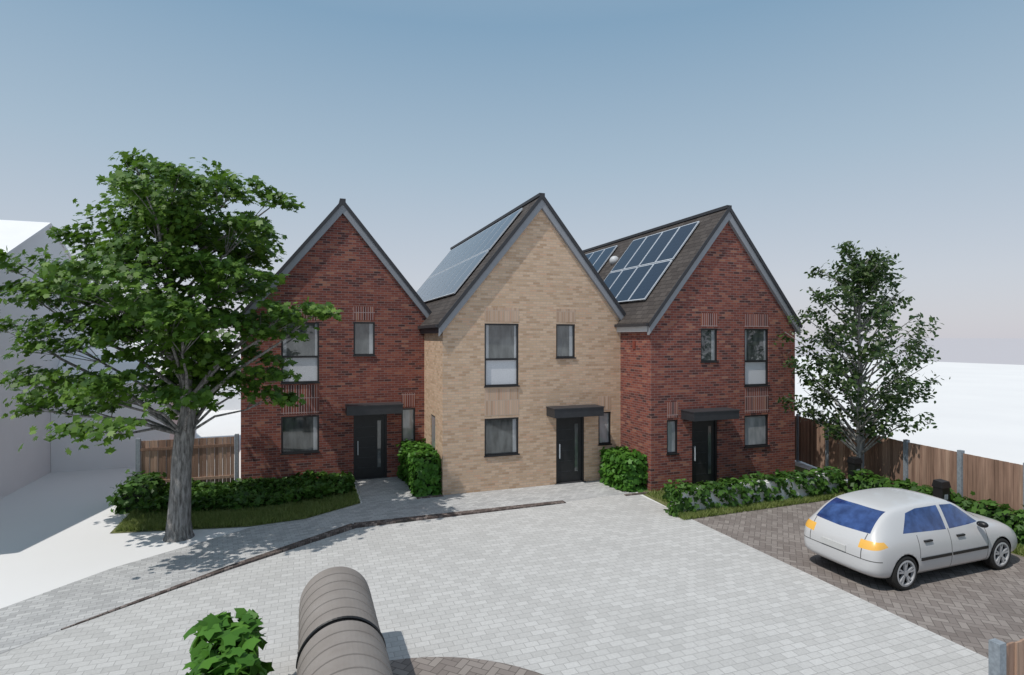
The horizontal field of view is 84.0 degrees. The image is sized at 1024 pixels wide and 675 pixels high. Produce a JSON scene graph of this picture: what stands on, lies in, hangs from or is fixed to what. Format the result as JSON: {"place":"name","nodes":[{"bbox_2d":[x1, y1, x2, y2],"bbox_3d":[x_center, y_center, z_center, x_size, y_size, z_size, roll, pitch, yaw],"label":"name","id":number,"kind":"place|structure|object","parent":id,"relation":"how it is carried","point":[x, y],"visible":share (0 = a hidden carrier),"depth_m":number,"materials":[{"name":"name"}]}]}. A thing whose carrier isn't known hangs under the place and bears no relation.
{"place":"outdoors","nodes":[
{"label":"outdoors","id":0,"kind":"place"},
{"bbox_2d":[0,220,126,498],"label":"white building","id":1,"kind":"structure","parent":0,"point":[29,462],"depth_m":17.72,"materials":[{"name":"white paint"}]},
{"bbox_2d":[128,340,240,410],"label":"white house","id":2,"kind":"structure","parent":0,"point":[233,403],"depth_m":36.09,"materials":[{"name":"white paint"}]},
{"bbox_2d":[0,492,987,674],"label":"road paving","id":3,"kind":"structure","parent":0,"point":[620,584],"depth_m":9.65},
{"bbox_2d":[61,500,565,629],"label":"kerb setts","id":4,"kind":"structure","parent":3,"relation":"on","point":[333,532],"depth_m":13.19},
{"bbox_2d":[389,657,542,674],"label":"brown paving circle","id":5,"kind":"object","parent":3,"relation":"on","point":[439,666],"visible":0.75,"depth_m":7.91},
{"bbox_2d":[296,566,392,674],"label":"wall coping","id":6,"kind":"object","parent":5,"relation":"on","point":[339,633],"visible":1,"depth_m":6.71,"materials":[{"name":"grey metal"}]},
{"bbox_2d":[0,338,1023,608],"bbox_3d":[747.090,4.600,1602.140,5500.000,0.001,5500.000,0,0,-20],"label":"ground","id":7,"kind":"structure","parent":0,"point":[56,528],"depth_m":20.29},
{"bbox_2d":[51,355,195,471],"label":"white outbuilding","id":8,"kind":"structure","parent":7,"relation":"on","point":[96,456],"depth_m":20.01,"materials":[{"name":"white paint"}]},
{"bbox_2d":[106,469,166,514],"bbox_3d":[-10.258,4.228,15.676,1.398,0.911,2.083,0,0,-20],"label":"ivy hedge","id":9,"kind":"object","parent":7,"relation":"on","point":[136,487],"visible":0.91,"depth_m":15.02,"materials":[{"name":"green plant"}]},
{"bbox_2d":[0,147,343,542],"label":"maple tree","id":10,"kind":"object","parent":7,"relation":"on","point":[175,325],"visible":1,"depth_m":12.34,"materials":[{"name":"green plant"}]},
{"bbox_2d":[136,434,238,484],"bbox_3d":[-9.620,3.770,16.928,2.712,1.660,0.115,0,0,-18],"label":"wooden fence","id":11,"kind":"object","parent":7,"relation":"on","point":[207,460],"visible":0.47,"depth_m":17.01,"materials":[{"name":"brown wood"}]},
{"bbox_2d":[182,608,274,674],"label":"ivy hedge","id":12,"kind":"object","parent":7,"relation":"on","point":[230,647],"visible":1,"depth_m":6.63,"materials":[{"name":"green plant"}]},
{"bbox_2d":[110,487,359,532],"bbox_3d":[-7.213,4.588,15.652,5.750,0.001,4.050,0,0,-20],"label":"garden bed","id":13,"kind":"object","parent":7,"relation":"on","point":[113,531],"visible":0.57,"depth_m":13.74,"materials":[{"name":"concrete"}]},
{"bbox_2d":[134,469,355,513],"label":"ground cover plants","id":14,"kind":"object","parent":13,"relation":"on","point":[251,492],"visible":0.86,"depth_m":15.86,"materials":[{"name":"green plant"}]},
{"bbox_2d":[0,477,632,653],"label":"footway","id":15,"kind":"structure","parent":7,"relation":"on","point":[23,622],"depth_m":12.21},
{"bbox_2d":[396,438,441,496],"bbox_3d":[-2.863,3.987,17.645,1.210,1.410,2.806,0,0,-20],"label":"ivy hedge","id":16,"kind":"object","parent":15,"relation":"on","point":[419,471],"visible":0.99,"depth_m":16.62,"materials":[{"name":"green plant"}]},
{"bbox_2d":[416,491,651,498],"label":"edging setts","id":17,"kind":"structure","parent":15,"relation":"on","point":[639,493],"depth_m":16.45,"materials":[{"name":"grey concrete"}]},
{"bbox_2d":[598,445,647,491],"bbox_3d":[3.445,4.059,17.625,1.176,1.249,1.786,0,0,-20],"label":"ivy hedge","id":18,"kind":"object","parent":15,"relation":"on","point":[622,469],"visible":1,"depth_m":17.12,"materials":[{"name":"green plant"}]},
{"bbox_2d":[241,214,425,479],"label":"walls","id":19,"kind":"structure","parent":7,"relation":"on","point":[340,266],"depth_m":18.19,"materials":[{"name":"red brick"}]},
{"bbox_2d":[241,198,431,321],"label":"verge and fascia","id":20,"kind":"object","parent":19,"relation":"attached to","point":[319,231],"visible":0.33,"depth_m":18.13,"materials":[{"name":"grey plastic"}]},
{"bbox_2d":[280,322,414,454],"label":"window frames","id":21,"kind":"structure","parent":19,"relation":"attached to","point":[317,416],"depth_m":17.95,"materials":[{"name":"black plastic"}]},
{"bbox_2d":[283,324,412,451],"bbox_3d":[-5.207,1.550,18.357,4.050,4.000,0.019,0,0,-20],"label":"window glazing","id":22,"kind":"structure","parent":21,"relation":"in","point":[300,434],"depth_m":17.90,"materials":[{"name":"grey glass"}]},
{"bbox_2d":[281,305,414,414],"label":"brick feature panels","id":23,"kind":"object","parent":19,"relation":"attached to","point":[311,396],"visible":0.7,"depth_m":17.87,"materials":[{"name":"red brick"}]},
{"bbox_2d":[354,414,387,479],"bbox_3d":[-4.622,3.520,18.548,1.160,2.160,0.180,0,0,-20],"label":"front door","id":24,"kind":"structure","parent":19,"relation":"attached to","point":[370,446],"depth_m":18.56,"materials":[{"name":"black metal"}]},
{"bbox_2d":[345,402,403,415],"bbox_3d":[-4.409,2.280,18.209,1.770,0.300,0.638,0,0,-20],"label":"door canopy","id":25,"kind":"object","parent":19,"relation":"attached to","point":[373,408],"visible":1,"depth_m":17.96,"materials":[{"name":"metal"}]},
{"bbox_2d":[424,210,619,494],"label":"walls","id":26,"kind":"structure","parent":7,"relation":"on","point":[537,276],"depth_m":17.52,"materials":[{"name":"brick"}]},
{"bbox_2d":[419,197,538,325],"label":"roof","id":27,"kind":"structure","parent":26,"relation":"attached to","point":[439,308],"depth_m":17.80,"materials":[{"name":"tile"}]},
{"bbox_2d":[417,208,522,302],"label":"solar panels","id":28,"kind":"object","parent":27,"relation":"attached to","point":[453,271],"visible":0.91,"depth_m":20.59,"materials":[{"name":"glass"}]},
{"bbox_2d":[418,193,625,335],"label":"verge and fascia","id":29,"kind":"object","parent":26,"relation":"attached to","point":[542,203],"visible":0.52,"depth_m":17.55,"materials":[{"name":"grey plastic"}]},
{"bbox_2d":[432,323,611,457],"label":"window frames","id":30,"kind":"structure","parent":26,"relation":"attached to","point":[516,418],"depth_m":17.38,"materials":[{"name":"black plastic"}]},
{"bbox_2d":[432,325,607,453],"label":"window glazing","id":31,"kind":"structure","parent":30,"relation":"in","point":[500,343],"depth_m":17.30,"materials":[{"name":"glass"}]},
{"bbox_2d":[485,307,610,415],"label":"brick feature panels","id":32,"kind":"object","parent":26,"relation":"attached to","point":[498,402],"visible":0.96,"depth_m":17.21,"materials":[{"name":"beige brick"}]},
{"bbox_2d":[555,417,585,484],"bbox_3d":[1.817,3.530,18.018,1.080,2.140,0.180,0,0,-20],"label":"front door","id":33,"kind":"structure","parent":26,"relation":"attached to","point":[569,450],"depth_m":18.03,"materials":[{"name":"black metal"}]},
{"bbox_2d":[546,404,604,417],"bbox_3d":[1.965,2.285,17.656,1.710,0.290,0.638,0,0,-20],"label":"door canopy","id":34,"kind":"object","parent":26,"relation":"attached to","point":[570,411],"visible":1,"depth_m":17.40,"materials":[{"name":"metal"}]},
{"bbox_2d":[112,479,1023,555],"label":"grass","id":35,"kind":"structure","parent":7,"relation":"on","point":[136,520],"depth_m":14.66,"materials":[{"name":"green plant"}]},
{"bbox_2d":[620,222,794,490],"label":"walls","id":36,"kind":"structure","parent":7,"relation":"on","point":[661,365],"depth_m":17.82,"materials":[{"name":"red brick"}]},
{"bbox_2d":[632,341,635,348],"bbox_3d":[3.812,0.225,17.776,0.033,0.250,0.140,0,0,-20],"label":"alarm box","id":37,"kind":"object","parent":36,"relation":"attached to","point":[633,344],"visible":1,"depth_m":17.75,"materials":[{"name":"red brick"}]},
{"bbox_2d":[584,208,727,326],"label":"roof","id":38,"kind":"structure","parent":36,"relation":"attached to","point":[642,311],"depth_m":18.06,"materials":[{"name":"tile"}]},
{"bbox_2d":[586,245,617,271],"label":"solar panels","id":39,"kind":"object","parent":38,"relation":"attached to","point":[598,259],"visible":0.32,"depth_m":24.03,"materials":[{"name":"glass"}]},
{"bbox_2d":[609,256,617,264],"bbox_3d":[4.091,-3.058,22.719,0.400,0.400,0.400,0,0,-20],"label":"roof vent","id":40,"kind":"object","parent":38,"relation":"attached to","point":[613,260],"visible":0.74,"depth_m":22.57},
{"bbox_2d":[604,221,699,302],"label":"solar panels","id":41,"kind":"object","parent":38,"relation":"attached to","point":[641,266],"visible":0.88,"depth_m":19.64,"materials":[{"name":"glass"}]},
{"bbox_2d":[582,205,802,334],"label":"verge and fascia","id":42,"kind":"object","parent":36,"relation":"attached to","point":[729,216],"visible":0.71,"depth_m":17.95,"materials":[{"name":"grey plastic"}]},
{"bbox_2d":[692,420,716,484],"bbox_3d":[5.945,3.540,17.669,1.060,2.120,0.180,0,0,-20],"label":"front door","id":43,"kind":"structure","parent":36,"relation":"attached to","point":[704,451],"depth_m":17.70,"materials":[{"name":"black metal"}]},
{"bbox_2d":[681,407,739,421],"bbox_3d":[6.027,2.330,17.283,1.690,0.280,0.638,0,0,-20],"label":"door canopy","id":44,"kind":"object","parent":36,"relation":"attached to","point":[710,414],"visible":1,"depth_m":17.06,"materials":[{"name":"metal"}]},
{"bbox_2d":[667,313,768,417],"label":"brick feature panels","id":45,"kind":"object","parent":36,"relation":"attached to","point":[756,400],"visible":1,"depth_m":18.21,"materials":[{"name":"red brick"}]},
{"bbox_2d":[666,328,769,455],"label":"window frames","id":46,"kind":"structure","parent":36,"relation":"attached to","point":[765,415],"depth_m":18.19,"materials":[{"name":"black plastic"}]},
{"bbox_2d":[668,330,765,451],"bbox_3d":[6.465,1.620,17.880,3.800,3.700,0.019,0,0,-20],"label":"window glazing","id":47,"kind":"structure","parent":46,"relation":"in","point":[755,344],"depth_m":18.33,"materials":[{"name":"glass"}]},
{"bbox_2d":[643,465,1023,556],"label":"lawn strip","id":48,"kind":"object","parent":7,"relation":"on","point":[799,469],"visible":0.14,"depth_m":16.54,"materials":[{"name":"plant"}]},
{"bbox_2d":[662,466,847,516],"bbox_3d":[6.861,4.215,15.789,6.062,0.940,0.888,0,0,-20],"label":"foliage","id":49,"kind":"object","parent":48,"relation":"on","point":[674,495],"visible":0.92,"depth_m":15.47,"materials":[{"name":"green plant"}]},
{"bbox_2d":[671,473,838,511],"bbox_3d":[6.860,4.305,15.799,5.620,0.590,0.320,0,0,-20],"label":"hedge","id":50,"kind":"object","parent":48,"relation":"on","point":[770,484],"visible":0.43,"depth_m":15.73,"materials":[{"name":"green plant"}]},
{"bbox_2d":[847,456,861,490],"bbox_3d":[9.850,4.020,16.355,0.300,1.160,0.260,0,0,-20],"label":"charging post","id":51,"kind":"object","parent":48,"relation":"on","point":[854,462],"visible":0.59,"depth_m":16.28,"materials":[{"name":"metal"}]},
{"bbox_2d":[773,240,949,475],"bbox_3d":[10.138,0.876,16.791,4.238,7.547,4.275,0,0,-20],"label":"young tree","id":52,"kind":"object","parent":48,"relation":"on","point":[869,276],"visible":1,"depth_m":16.43,"materials":[{"name":"green plant"}]},
{"bbox_2d":[847,469,1023,545],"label":"ivy hedge","id":53,"kind":"object","parent":48,"relation":"on","point":[1004,514],"visible":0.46,"depth_m":13.59,"materials":[{"name":"green plant"}]},
{"bbox_2d":[932,479,950,501],"bbox_3d":[10.352,4.020,13.718,0.300,1.160,0.260,0,0,-20],"label":"charging post","id":54,"kind":"object","parent":48,"relation":"on","point":[941,488],"visible":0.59,"depth_m":13.64,"materials":[{"name":"metal"}]},
{"bbox_2d":[691,500,1023,657],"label":"parking bay","id":55,"kind":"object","parent":7,"relation":"on","point":[976,606],"visible":0.67,"depth_m":10.59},
{"bbox_2d":[804,487,1016,589],"bbox_3d":[8.161,3.869,11.611,4.316,1.462,2.000,0,0,-20],"label":"parked car","id":56,"kind":"object","parent":55,"relation":"on","point":[899,538],"visible":1,"depth_m":10.80,"materials":[{"name":"silver paint"}]},
{"bbox_2d":[988,638,1023,674],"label":"wooden fence","id":57,"kind":"object","parent":55,"relation":"on","point":[1004,658],"visible":1,"depth_m":6.28,"materials":[{"name":"brown wood"}]},
{"bbox_2d":[795,414,1023,513],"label":"wooden fence","id":58,"kind":"object","parent":7,"relation":"on","point":[982,478],"visible":0.48,"depth_m":15.36,"materials":[{"name":"brown wood"}]},
{"bbox_2d":[0,0,1023,337],"label":"sky","id":59,"kind":"structure","parent":0,"point":[893,126],"materials":[{"name":"blue"}]}
]}

